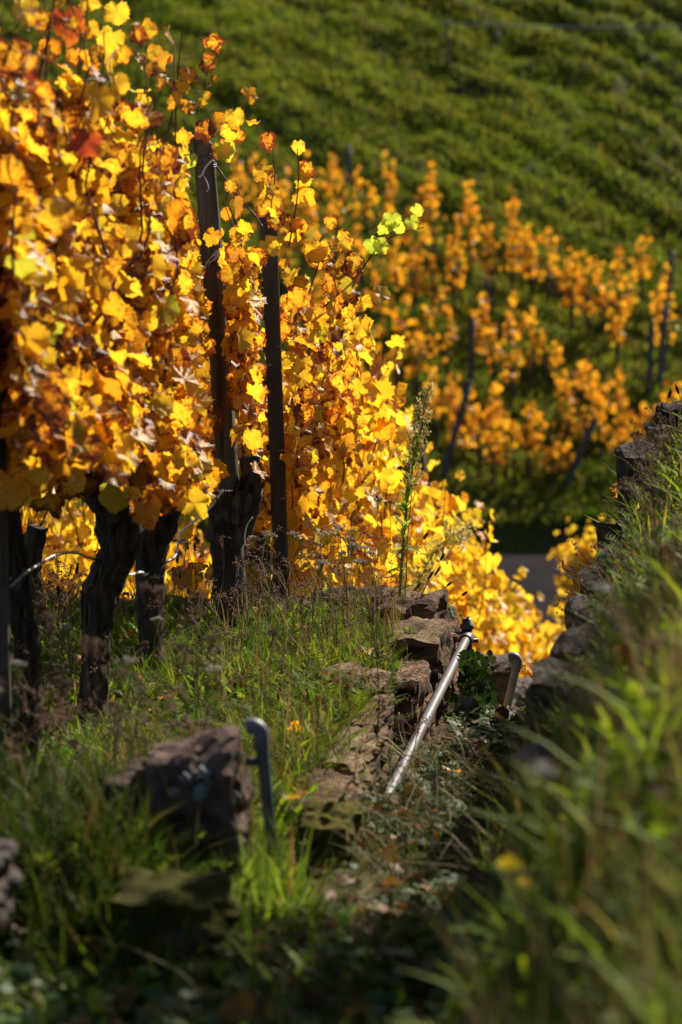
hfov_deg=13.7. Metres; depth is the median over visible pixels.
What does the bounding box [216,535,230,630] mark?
yarrow
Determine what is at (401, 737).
twig
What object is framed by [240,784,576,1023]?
broad grass
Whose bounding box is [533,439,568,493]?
grapevine
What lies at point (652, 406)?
grapevine
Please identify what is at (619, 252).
grapevine
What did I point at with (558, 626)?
grapevine
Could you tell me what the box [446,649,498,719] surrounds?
ivy plant
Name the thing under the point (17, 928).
leaf litter
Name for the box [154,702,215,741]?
dried herb
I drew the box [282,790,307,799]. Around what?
fallen leaf
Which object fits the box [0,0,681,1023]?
ground
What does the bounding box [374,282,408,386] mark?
grapevine
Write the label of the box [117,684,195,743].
dried herb
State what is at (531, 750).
stone block
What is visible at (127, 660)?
yarrow
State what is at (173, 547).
grapevine
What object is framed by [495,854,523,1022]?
dandelion
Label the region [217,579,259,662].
dried herb
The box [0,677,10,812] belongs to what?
yarrow
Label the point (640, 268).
grapevine
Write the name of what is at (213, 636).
yarrow
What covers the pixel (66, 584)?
dried herb
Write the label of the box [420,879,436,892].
fallen leaf
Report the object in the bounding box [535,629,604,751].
dried herb
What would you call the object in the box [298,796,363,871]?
mossy stone
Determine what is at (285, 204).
grapevine
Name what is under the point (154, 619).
yarrow
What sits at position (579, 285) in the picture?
grapevine
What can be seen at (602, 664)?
dried herb
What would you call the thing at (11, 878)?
stone block
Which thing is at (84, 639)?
yarrow
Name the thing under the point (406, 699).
dried herb
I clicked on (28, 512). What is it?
grapevine
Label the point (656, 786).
leaf litter
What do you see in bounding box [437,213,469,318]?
grapevine
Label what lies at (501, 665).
stone block
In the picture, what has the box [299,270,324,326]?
grapevine
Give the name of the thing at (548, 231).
grapevine
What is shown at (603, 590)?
yarrow
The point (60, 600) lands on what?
dried herb
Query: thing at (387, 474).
grapevine
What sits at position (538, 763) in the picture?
yarrow
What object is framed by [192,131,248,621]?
wooden post
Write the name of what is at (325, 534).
yarrow
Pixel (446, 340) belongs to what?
grapevine
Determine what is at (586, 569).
dried herb
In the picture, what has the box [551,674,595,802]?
dried herb
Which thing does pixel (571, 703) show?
dried herb
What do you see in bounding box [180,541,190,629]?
yarrow
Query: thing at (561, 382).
grapevine
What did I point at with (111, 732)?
yarrow
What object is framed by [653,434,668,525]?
yarrow
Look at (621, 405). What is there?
grapevine
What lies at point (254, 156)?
grapevine
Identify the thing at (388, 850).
leaf litter
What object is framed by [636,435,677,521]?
dried herb
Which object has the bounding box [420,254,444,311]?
grapevine
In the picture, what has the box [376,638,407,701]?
dried herb
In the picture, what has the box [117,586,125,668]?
yarrow
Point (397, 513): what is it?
yarrow
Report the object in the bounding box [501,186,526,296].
grapevine
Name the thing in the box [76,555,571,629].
road
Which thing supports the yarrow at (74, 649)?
on the ground at (510, 538)
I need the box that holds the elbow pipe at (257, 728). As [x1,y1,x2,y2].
[245,718,276,856]
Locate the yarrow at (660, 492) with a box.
[642,486,668,636]
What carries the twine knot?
attached to the wooden post at (208, 218)
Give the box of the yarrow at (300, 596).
[291,593,307,720]
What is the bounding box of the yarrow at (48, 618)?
[22,610,59,786]
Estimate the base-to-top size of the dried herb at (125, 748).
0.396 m
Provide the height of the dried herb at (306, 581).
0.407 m
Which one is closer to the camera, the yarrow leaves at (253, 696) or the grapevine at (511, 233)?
the yarrow leaves at (253, 696)
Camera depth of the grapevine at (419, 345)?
42.55 m
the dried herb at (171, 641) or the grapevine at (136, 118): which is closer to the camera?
the grapevine at (136, 118)
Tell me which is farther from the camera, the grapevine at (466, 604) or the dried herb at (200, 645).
the grapevine at (466, 604)
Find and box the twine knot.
[205,242,234,265]
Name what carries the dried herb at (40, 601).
on the ground at (510, 538)
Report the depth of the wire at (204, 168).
11.01 m
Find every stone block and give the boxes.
[0,839,23,929]
[98,756,147,819]
[136,724,255,881]
[474,651,518,713]
[513,739,569,781]
[516,676,532,714]
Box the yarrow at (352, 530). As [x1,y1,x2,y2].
[346,529,362,617]
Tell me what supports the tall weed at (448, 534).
on the ground at (510, 538)
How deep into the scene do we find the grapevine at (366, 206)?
47.48 m
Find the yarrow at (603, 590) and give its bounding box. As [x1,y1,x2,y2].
[590,582,612,765]
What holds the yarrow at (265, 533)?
on the ground at (510, 538)
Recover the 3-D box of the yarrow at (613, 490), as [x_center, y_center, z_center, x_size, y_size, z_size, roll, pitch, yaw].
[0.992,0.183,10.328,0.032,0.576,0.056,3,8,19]
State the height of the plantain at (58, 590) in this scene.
0.444 m
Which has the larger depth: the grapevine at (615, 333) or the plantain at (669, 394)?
the grapevine at (615, 333)
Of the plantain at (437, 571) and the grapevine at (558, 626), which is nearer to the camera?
the plantain at (437, 571)
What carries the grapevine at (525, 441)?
on the ground at (510, 538)
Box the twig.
[397,712,414,761]
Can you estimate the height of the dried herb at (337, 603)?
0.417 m
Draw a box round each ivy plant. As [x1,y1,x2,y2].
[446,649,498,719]
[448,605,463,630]
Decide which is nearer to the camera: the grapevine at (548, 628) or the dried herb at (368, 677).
the dried herb at (368, 677)
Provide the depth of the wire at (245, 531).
10.96 m
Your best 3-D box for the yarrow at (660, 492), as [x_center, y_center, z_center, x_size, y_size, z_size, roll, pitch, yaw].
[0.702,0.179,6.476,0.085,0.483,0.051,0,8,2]
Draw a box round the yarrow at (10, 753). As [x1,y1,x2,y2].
[0,688,22,822]
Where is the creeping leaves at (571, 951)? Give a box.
[466,423,681,1023]
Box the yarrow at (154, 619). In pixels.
[146,616,162,720]
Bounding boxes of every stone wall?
[48,585,460,814]
[525,401,681,778]
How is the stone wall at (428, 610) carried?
on the ground at (510, 538)
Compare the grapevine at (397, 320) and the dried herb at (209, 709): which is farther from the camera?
the grapevine at (397, 320)
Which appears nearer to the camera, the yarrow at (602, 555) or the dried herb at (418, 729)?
the yarrow at (602, 555)
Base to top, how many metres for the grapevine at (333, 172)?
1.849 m
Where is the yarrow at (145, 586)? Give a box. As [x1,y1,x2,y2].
[137,581,152,756]
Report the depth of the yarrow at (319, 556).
10.31 m
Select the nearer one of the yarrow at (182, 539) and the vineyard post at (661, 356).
the yarrow at (182, 539)
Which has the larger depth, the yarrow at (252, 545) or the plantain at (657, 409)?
the plantain at (657, 409)
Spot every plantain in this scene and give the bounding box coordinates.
[56,584,65,710]
[68,562,78,694]
[174,555,179,636]
[178,569,181,635]
[186,540,197,629]
[193,541,196,640]
[396,532,428,582]
[417,571,434,593]
[422,553,444,592]
[423,567,439,592]
[448,590,467,605]
[655,406,664,461]
[660,388,672,452]
[660,403,663,455]
[674,384,681,454]
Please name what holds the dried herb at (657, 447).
on the ground at (510, 538)
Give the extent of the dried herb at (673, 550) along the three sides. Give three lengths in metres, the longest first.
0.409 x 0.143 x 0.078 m
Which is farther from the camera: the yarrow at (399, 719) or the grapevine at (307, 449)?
the grapevine at (307, 449)
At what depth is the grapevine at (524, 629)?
20.56 m
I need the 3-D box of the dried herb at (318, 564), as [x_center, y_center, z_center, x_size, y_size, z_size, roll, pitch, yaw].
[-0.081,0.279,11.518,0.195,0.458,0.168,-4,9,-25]
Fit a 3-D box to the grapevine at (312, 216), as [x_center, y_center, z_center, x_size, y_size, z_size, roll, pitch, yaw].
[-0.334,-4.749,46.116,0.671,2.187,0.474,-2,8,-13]
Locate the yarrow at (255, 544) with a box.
[242,536,261,622]
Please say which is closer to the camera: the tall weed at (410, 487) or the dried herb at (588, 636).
the dried herb at (588, 636)
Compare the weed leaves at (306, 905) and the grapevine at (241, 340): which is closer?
the weed leaves at (306, 905)
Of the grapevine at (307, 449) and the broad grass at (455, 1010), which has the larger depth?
the grapevine at (307, 449)
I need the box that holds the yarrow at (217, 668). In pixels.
[204,665,223,729]
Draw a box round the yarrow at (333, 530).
[327,527,339,612]
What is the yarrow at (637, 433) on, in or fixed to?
on the ground at (510, 538)
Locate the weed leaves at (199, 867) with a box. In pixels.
[4,804,355,952]
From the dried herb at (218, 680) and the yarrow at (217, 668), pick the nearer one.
the yarrow at (217, 668)
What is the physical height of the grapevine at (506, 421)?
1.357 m
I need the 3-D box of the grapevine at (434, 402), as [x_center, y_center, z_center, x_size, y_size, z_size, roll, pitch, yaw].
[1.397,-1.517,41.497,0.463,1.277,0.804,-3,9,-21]
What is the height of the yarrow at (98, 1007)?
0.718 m
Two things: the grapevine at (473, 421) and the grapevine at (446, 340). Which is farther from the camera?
the grapevine at (446, 340)
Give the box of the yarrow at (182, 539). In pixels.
[178,538,187,623]
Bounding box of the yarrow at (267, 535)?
[263,534,277,613]
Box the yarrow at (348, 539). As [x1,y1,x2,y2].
[343,537,353,632]
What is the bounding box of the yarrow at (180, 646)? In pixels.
[172,641,191,736]
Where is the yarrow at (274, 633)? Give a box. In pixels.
[263,629,277,702]
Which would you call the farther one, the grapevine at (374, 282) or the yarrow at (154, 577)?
the grapevine at (374, 282)
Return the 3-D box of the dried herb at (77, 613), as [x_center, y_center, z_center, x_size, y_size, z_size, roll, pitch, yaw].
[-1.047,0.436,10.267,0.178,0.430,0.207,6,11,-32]
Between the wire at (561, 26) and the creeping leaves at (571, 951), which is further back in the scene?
the wire at (561, 26)
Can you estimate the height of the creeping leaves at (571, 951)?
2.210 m
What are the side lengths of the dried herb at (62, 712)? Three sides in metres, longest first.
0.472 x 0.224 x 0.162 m
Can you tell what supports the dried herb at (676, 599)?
on the ground at (510, 538)
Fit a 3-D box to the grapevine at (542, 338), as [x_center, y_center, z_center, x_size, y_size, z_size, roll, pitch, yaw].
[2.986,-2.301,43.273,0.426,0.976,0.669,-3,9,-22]
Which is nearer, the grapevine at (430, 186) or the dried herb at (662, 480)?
the dried herb at (662, 480)
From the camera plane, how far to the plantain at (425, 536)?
11.43 m
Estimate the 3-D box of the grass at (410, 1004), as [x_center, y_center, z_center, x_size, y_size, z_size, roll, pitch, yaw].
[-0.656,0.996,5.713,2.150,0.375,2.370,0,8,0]
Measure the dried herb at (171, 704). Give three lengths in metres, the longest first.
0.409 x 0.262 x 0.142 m
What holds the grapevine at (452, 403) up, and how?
on the ground at (510, 538)
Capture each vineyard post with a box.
[345,146,350,185]
[438,380,472,483]
[446,19,448,66]
[467,317,475,383]
[483,279,489,325]
[496,31,500,48]
[561,418,597,495]
[645,320,654,400]
[656,304,668,391]
[666,252,674,302]
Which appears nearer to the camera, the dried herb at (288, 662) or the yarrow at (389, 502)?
the dried herb at (288, 662)
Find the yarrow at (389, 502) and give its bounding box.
[383,500,395,546]
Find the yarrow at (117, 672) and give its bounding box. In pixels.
[101,666,129,773]
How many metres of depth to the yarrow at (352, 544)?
10.62 m
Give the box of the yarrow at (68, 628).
[59,624,75,738]
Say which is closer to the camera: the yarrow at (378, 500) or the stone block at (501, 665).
the yarrow at (378, 500)
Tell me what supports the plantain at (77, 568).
on the ground at (510, 538)
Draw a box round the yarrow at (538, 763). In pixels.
[513,758,551,998]
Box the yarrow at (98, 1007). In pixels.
[0,675,332,1023]
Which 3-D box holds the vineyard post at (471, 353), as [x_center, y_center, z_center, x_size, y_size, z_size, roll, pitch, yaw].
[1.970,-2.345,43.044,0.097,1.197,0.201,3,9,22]
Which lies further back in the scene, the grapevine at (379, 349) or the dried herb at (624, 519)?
the grapevine at (379, 349)
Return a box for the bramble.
[552,549,616,595]
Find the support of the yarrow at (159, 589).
on the ground at (510, 538)
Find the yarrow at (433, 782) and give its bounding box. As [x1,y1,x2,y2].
[411,771,446,935]
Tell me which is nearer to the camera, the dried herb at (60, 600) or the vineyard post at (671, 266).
the dried herb at (60, 600)
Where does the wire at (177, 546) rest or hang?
attached to the grapevine at (241, 340)
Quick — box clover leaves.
[37,601,408,843]
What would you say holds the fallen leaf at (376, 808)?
on the ground at (510, 538)
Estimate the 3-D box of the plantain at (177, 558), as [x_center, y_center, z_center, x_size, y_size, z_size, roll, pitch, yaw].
[-0.609,0.334,10.549,0.023,0.357,0.010,0,8,0]
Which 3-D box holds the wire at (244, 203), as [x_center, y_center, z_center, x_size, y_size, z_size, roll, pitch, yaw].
[-0.418,-1.282,11.591,0.070,0.319,1.126,2,8,11]
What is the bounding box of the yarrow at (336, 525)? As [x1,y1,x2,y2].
[332,523,346,612]
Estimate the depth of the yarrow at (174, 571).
10.14 m
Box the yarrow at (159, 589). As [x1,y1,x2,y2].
[151,585,168,742]
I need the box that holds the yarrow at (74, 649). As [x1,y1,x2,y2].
[71,624,80,678]
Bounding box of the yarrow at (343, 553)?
[337,550,350,662]
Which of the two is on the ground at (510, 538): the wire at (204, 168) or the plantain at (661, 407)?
the plantain at (661, 407)
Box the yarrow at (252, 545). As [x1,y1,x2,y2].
[247,535,257,633]
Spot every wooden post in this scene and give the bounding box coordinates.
[0,267,24,727]
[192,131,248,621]
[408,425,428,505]
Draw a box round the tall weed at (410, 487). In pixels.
[384,381,434,596]
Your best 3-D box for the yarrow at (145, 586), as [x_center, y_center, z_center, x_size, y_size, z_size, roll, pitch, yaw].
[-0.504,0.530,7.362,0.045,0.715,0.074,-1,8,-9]
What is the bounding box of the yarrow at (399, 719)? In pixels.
[386,715,418,877]
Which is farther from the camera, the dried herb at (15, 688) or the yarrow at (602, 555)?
the dried herb at (15, 688)
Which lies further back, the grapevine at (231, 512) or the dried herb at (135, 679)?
the grapevine at (231, 512)
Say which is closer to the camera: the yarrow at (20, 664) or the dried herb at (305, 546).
the yarrow at (20, 664)
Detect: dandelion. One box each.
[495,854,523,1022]
[516,878,530,961]
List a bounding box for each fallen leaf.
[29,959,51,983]
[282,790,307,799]
[365,804,382,813]
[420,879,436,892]
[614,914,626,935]
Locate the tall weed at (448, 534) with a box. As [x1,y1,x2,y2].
[407,514,479,593]
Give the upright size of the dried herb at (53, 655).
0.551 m
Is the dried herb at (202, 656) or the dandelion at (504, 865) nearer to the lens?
the dandelion at (504, 865)
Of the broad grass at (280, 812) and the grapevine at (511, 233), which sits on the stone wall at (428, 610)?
the broad grass at (280, 812)
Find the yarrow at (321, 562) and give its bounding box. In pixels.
[313,559,332,656]
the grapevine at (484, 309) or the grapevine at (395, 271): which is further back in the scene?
the grapevine at (395, 271)
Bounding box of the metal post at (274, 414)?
[259,217,289,596]
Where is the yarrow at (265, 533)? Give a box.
[261,531,272,605]
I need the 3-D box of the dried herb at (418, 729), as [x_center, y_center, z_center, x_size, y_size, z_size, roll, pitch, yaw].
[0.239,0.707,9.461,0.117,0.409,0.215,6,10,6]
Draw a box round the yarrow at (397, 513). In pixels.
[391,511,407,583]
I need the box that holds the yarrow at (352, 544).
[348,542,357,645]
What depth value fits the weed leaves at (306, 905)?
6.74 m
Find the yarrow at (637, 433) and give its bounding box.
[630,430,642,542]
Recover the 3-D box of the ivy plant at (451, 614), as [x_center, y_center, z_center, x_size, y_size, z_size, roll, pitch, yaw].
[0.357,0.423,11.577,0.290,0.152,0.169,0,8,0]
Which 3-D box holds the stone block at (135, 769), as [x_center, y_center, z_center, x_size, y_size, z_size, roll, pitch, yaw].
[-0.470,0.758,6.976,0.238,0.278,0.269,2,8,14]
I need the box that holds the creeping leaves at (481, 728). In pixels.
[133,524,632,1023]
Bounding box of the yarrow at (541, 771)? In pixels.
[529,764,556,1011]
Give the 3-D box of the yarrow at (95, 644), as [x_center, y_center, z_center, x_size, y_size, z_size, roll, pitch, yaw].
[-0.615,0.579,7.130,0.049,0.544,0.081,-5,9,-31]
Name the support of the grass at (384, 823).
on the ground at (510, 538)
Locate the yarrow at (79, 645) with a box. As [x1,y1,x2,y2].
[77,640,94,771]
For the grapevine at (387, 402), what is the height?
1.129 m
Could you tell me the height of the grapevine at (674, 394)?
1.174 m
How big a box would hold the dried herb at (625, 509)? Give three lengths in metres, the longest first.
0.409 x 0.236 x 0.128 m
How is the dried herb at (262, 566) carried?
on the ground at (510, 538)
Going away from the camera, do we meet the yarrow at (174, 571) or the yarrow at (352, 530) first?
the yarrow at (174, 571)
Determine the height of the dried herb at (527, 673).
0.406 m
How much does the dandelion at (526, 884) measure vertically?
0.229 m
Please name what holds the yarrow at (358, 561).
on the ground at (510, 538)
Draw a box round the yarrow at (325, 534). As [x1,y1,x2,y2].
[319,531,335,624]
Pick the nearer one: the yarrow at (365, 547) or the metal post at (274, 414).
the yarrow at (365, 547)
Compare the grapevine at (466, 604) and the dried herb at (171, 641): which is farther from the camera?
the grapevine at (466, 604)
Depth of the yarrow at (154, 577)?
10.01 m
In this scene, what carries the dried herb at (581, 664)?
on the ground at (510, 538)
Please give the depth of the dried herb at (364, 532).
11.46 m
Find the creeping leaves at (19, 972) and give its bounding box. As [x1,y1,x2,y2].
[0,843,510,1023]
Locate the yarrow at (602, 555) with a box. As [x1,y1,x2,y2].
[595,551,616,675]
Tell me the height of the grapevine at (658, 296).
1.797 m
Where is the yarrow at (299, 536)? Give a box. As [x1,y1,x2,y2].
[294,535,305,631]
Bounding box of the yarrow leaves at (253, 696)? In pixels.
[9,588,453,880]
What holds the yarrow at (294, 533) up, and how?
on the ground at (510, 538)
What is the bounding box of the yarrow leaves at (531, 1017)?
[386,448,681,1023]
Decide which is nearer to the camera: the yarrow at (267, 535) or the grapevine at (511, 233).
the yarrow at (267, 535)
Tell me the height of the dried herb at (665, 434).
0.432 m
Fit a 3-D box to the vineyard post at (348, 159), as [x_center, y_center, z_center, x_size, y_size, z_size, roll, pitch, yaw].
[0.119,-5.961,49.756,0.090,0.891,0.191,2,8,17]
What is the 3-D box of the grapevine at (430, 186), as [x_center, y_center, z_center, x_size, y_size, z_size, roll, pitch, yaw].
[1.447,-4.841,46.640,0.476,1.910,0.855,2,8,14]
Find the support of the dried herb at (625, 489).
on the ground at (510, 538)
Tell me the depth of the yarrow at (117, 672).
6.85 m
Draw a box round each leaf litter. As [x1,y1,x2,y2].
[0,789,513,1023]
[13,592,397,1023]
[46,604,375,732]
[94,508,650,1023]
[482,471,681,1008]
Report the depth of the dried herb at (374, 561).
11.48 m
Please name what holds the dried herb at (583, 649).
on the ground at (510, 538)
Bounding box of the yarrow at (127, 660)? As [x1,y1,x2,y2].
[114,656,138,759]
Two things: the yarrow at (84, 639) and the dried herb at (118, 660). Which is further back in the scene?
the dried herb at (118, 660)
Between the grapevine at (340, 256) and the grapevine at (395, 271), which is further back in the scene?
the grapevine at (395, 271)
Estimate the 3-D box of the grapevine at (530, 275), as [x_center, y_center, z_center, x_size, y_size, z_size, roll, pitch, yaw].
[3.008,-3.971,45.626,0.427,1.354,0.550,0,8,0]
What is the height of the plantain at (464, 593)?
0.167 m
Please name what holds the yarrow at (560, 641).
on the ground at (510, 538)
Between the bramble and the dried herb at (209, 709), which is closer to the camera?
the dried herb at (209, 709)
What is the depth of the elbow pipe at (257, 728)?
6.89 m
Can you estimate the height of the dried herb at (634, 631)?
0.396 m
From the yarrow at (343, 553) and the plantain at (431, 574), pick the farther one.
the plantain at (431, 574)
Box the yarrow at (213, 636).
[203,633,217,725]
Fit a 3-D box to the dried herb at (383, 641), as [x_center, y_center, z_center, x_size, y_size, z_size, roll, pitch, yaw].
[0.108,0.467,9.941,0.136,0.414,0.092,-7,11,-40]
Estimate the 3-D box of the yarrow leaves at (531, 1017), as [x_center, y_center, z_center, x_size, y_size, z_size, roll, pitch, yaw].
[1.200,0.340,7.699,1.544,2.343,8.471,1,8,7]
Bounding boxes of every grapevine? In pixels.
[0,0,173,767]
[0,0,194,771]
[0,4,84,457]
[20,487,67,533]
[21,23,257,728]
[23,517,52,643]
[33,485,101,596]
[41,491,170,599]
[55,119,265,675]
[80,514,212,598]
[165,543,187,595]
[170,131,423,613]
[185,112,326,630]
[191,284,409,597]
[229,146,249,225]
[248,153,282,247]
[260,347,414,586]
[278,164,297,294]
[292,187,315,272]
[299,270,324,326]
[302,151,338,281]
[324,153,346,250]
[338,253,346,331]
[342,328,367,372]
[347,165,378,246]
[350,224,370,296]
[364,259,392,331]
[369,405,443,592]
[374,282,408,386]
[374,343,393,381]
[380,150,397,257]
[380,234,405,308]
[385,400,398,413]
[399,247,425,315]
[401,295,432,405]
[402,185,430,279]
[408,460,465,603]
[413,480,509,669]
[418,161,446,269]
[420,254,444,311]
[420,288,458,386]
[420,366,457,449]
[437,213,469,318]
[444,373,466,470]
[451,375,478,456]
[457,508,502,670]
[458,391,503,479]
[460,180,481,287]
[468,293,495,374]
[472,532,516,654]
[479,323,504,390]
[480,214,501,308]
[480,565,543,676]
[481,382,509,489]
[486,398,515,479]
[488,290,522,410]
[495,568,536,672]
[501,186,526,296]
[508,405,543,482]
[513,306,542,394]
[516,223,541,303]
[521,602,564,668]
[522,401,547,471]
[526,225,561,305]
[527,329,556,388]
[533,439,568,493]
[533,605,566,650]
[547,514,615,626]
[549,236,582,335]
[550,337,583,465]
[552,441,574,480]
[565,247,596,336]
[568,358,603,456]
[579,260,609,336]
[587,364,611,465]
[603,292,636,371]
[605,245,638,337]
[606,365,633,450]
[629,401,654,441]
[630,231,654,299]
[637,397,670,436]
[649,262,678,373]
[658,376,681,401]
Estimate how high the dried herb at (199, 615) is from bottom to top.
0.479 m
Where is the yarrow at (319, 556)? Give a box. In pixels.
[315,553,330,641]
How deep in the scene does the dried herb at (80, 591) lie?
9.02 m
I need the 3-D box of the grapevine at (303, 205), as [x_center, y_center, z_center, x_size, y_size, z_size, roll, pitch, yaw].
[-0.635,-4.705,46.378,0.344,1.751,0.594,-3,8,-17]
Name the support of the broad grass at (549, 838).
on the ground at (510, 538)
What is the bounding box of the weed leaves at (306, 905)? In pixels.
[230,859,361,934]
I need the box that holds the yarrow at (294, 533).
[286,531,298,619]
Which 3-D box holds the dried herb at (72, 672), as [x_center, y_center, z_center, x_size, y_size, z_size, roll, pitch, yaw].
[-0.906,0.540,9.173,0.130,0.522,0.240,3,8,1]
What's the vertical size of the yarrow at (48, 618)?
0.593 m
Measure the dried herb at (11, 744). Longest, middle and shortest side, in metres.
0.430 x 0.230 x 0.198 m
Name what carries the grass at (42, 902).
on the ground at (510, 538)
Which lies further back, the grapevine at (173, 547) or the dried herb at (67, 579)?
the grapevine at (173, 547)
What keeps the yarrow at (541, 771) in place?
on the ground at (510, 538)
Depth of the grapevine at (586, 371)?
41.42 m
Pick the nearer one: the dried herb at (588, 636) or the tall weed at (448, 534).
the dried herb at (588, 636)
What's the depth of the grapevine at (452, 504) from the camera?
16.24 m
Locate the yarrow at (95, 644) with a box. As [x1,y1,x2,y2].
[90,637,105,761]
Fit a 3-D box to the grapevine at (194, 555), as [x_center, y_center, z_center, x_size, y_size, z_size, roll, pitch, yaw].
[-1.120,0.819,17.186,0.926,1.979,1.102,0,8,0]
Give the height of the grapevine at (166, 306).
2.303 m
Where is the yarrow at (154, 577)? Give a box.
[149,574,160,669]
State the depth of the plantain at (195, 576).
10.74 m
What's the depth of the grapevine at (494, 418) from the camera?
40.21 m
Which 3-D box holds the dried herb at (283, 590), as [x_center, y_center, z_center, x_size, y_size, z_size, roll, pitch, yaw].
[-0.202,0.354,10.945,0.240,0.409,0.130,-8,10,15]
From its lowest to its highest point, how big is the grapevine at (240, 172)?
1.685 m
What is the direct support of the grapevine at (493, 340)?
on the ground at (510, 538)
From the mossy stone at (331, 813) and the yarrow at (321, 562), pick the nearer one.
the mossy stone at (331, 813)
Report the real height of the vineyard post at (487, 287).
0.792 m
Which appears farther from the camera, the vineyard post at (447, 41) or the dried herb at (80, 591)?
the vineyard post at (447, 41)
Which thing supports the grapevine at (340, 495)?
on the ground at (510, 538)
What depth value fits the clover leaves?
9.52 m
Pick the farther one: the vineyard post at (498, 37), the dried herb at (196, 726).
the vineyard post at (498, 37)
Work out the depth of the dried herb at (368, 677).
9.19 m
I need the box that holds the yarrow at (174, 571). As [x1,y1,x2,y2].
[167,569,179,667]
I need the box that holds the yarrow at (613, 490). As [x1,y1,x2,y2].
[611,484,617,537]
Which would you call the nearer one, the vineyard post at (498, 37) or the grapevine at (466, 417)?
the grapevine at (466, 417)
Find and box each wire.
[10,551,96,586]
[128,491,222,576]
[198,157,215,191]
[212,161,272,230]
[244,517,252,546]
[437,22,681,27]
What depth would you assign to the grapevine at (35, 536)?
11.00 m
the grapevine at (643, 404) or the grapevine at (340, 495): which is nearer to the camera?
the grapevine at (340, 495)
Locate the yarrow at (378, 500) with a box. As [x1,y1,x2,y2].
[372,495,382,592]
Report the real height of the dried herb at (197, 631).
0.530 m
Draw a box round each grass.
[0,578,450,874]
[0,748,338,1022]
[0,816,486,1023]
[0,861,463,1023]
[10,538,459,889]
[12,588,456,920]
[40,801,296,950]
[68,710,546,1010]
[150,671,407,857]
[209,807,342,933]
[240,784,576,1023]
[244,724,531,933]
[392,410,681,1023]
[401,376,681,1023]
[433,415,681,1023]
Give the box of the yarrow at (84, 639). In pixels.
[80,634,93,776]
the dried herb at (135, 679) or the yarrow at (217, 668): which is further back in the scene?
the dried herb at (135, 679)
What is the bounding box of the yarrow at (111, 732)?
[105,726,147,861]
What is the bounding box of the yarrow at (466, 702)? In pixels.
[451,695,474,910]
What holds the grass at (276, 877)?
on the ground at (510, 538)
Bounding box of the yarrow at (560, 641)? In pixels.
[551,634,569,803]
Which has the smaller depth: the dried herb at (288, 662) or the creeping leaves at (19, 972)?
the creeping leaves at (19, 972)
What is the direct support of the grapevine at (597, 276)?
on the ground at (510, 538)
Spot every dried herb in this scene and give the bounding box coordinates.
[0,655,66,774]
[0,685,66,808]
[11,579,61,638]
[11,625,74,760]
[13,687,81,769]
[23,686,92,782]
[28,564,66,623]
[30,569,95,740]
[35,570,80,662]
[35,585,80,660]
[37,624,97,736]
[41,576,75,645]
[41,602,78,741]
[43,644,76,738]
[48,560,83,632]
[49,556,78,624]
[50,555,84,640]
[72,704,126,775]
[87,641,156,769]
[94,691,180,776]
[94,708,161,765]
[101,667,161,761]
[102,631,140,741]
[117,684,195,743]
[126,691,197,745]
[146,599,198,700]
[153,634,236,735]
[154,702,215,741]
[172,610,231,723]
[172,666,233,738]
[177,647,244,729]
[179,586,217,701]
[182,568,219,725]
[215,581,247,657]
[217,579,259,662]
[232,545,268,624]
[238,552,282,634]
[240,557,294,634]
[243,538,279,623]
[253,553,313,627]
[269,521,318,618]
[273,632,304,716]
[281,571,326,639]
[301,523,349,615]
[320,523,373,591]
[320,565,356,647]
[330,561,354,641]
[338,584,403,741]
[350,534,393,598]
[357,586,392,668]
[363,573,399,648]
[365,646,411,748]
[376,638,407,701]
[398,664,429,776]
[518,660,535,699]
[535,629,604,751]
[547,593,636,849]
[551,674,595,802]
[554,541,604,613]
[557,614,617,703]
[558,595,622,751]
[558,633,610,785]
[567,539,623,603]
[568,631,644,747]
[600,437,657,538]
[601,601,675,801]
[608,509,644,555]
[611,519,654,642]
[615,477,681,576]
[625,514,680,633]
[626,461,670,562]
[628,407,660,506]
[629,429,675,529]
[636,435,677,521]
[642,414,673,497]
[647,396,681,498]
[648,533,681,677]
[660,500,681,619]
[673,560,681,733]
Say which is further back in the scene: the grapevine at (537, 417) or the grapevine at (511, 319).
the grapevine at (511, 319)
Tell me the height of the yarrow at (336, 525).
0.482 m
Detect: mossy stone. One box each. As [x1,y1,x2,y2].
[99,865,241,986]
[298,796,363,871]
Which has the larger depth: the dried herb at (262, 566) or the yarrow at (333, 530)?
the yarrow at (333, 530)
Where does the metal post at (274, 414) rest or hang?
on the ground at (510, 538)
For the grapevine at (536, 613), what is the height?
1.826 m
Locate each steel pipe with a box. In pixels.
[385,618,477,792]
[503,652,521,710]
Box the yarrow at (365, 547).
[359,545,381,638]
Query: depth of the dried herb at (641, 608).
6.22 m
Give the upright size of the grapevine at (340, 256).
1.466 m
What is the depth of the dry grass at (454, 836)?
7.41 m
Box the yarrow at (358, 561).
[352,558,367,643]
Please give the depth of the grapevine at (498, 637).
19.11 m
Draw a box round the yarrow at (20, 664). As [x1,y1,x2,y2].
[8,659,26,788]

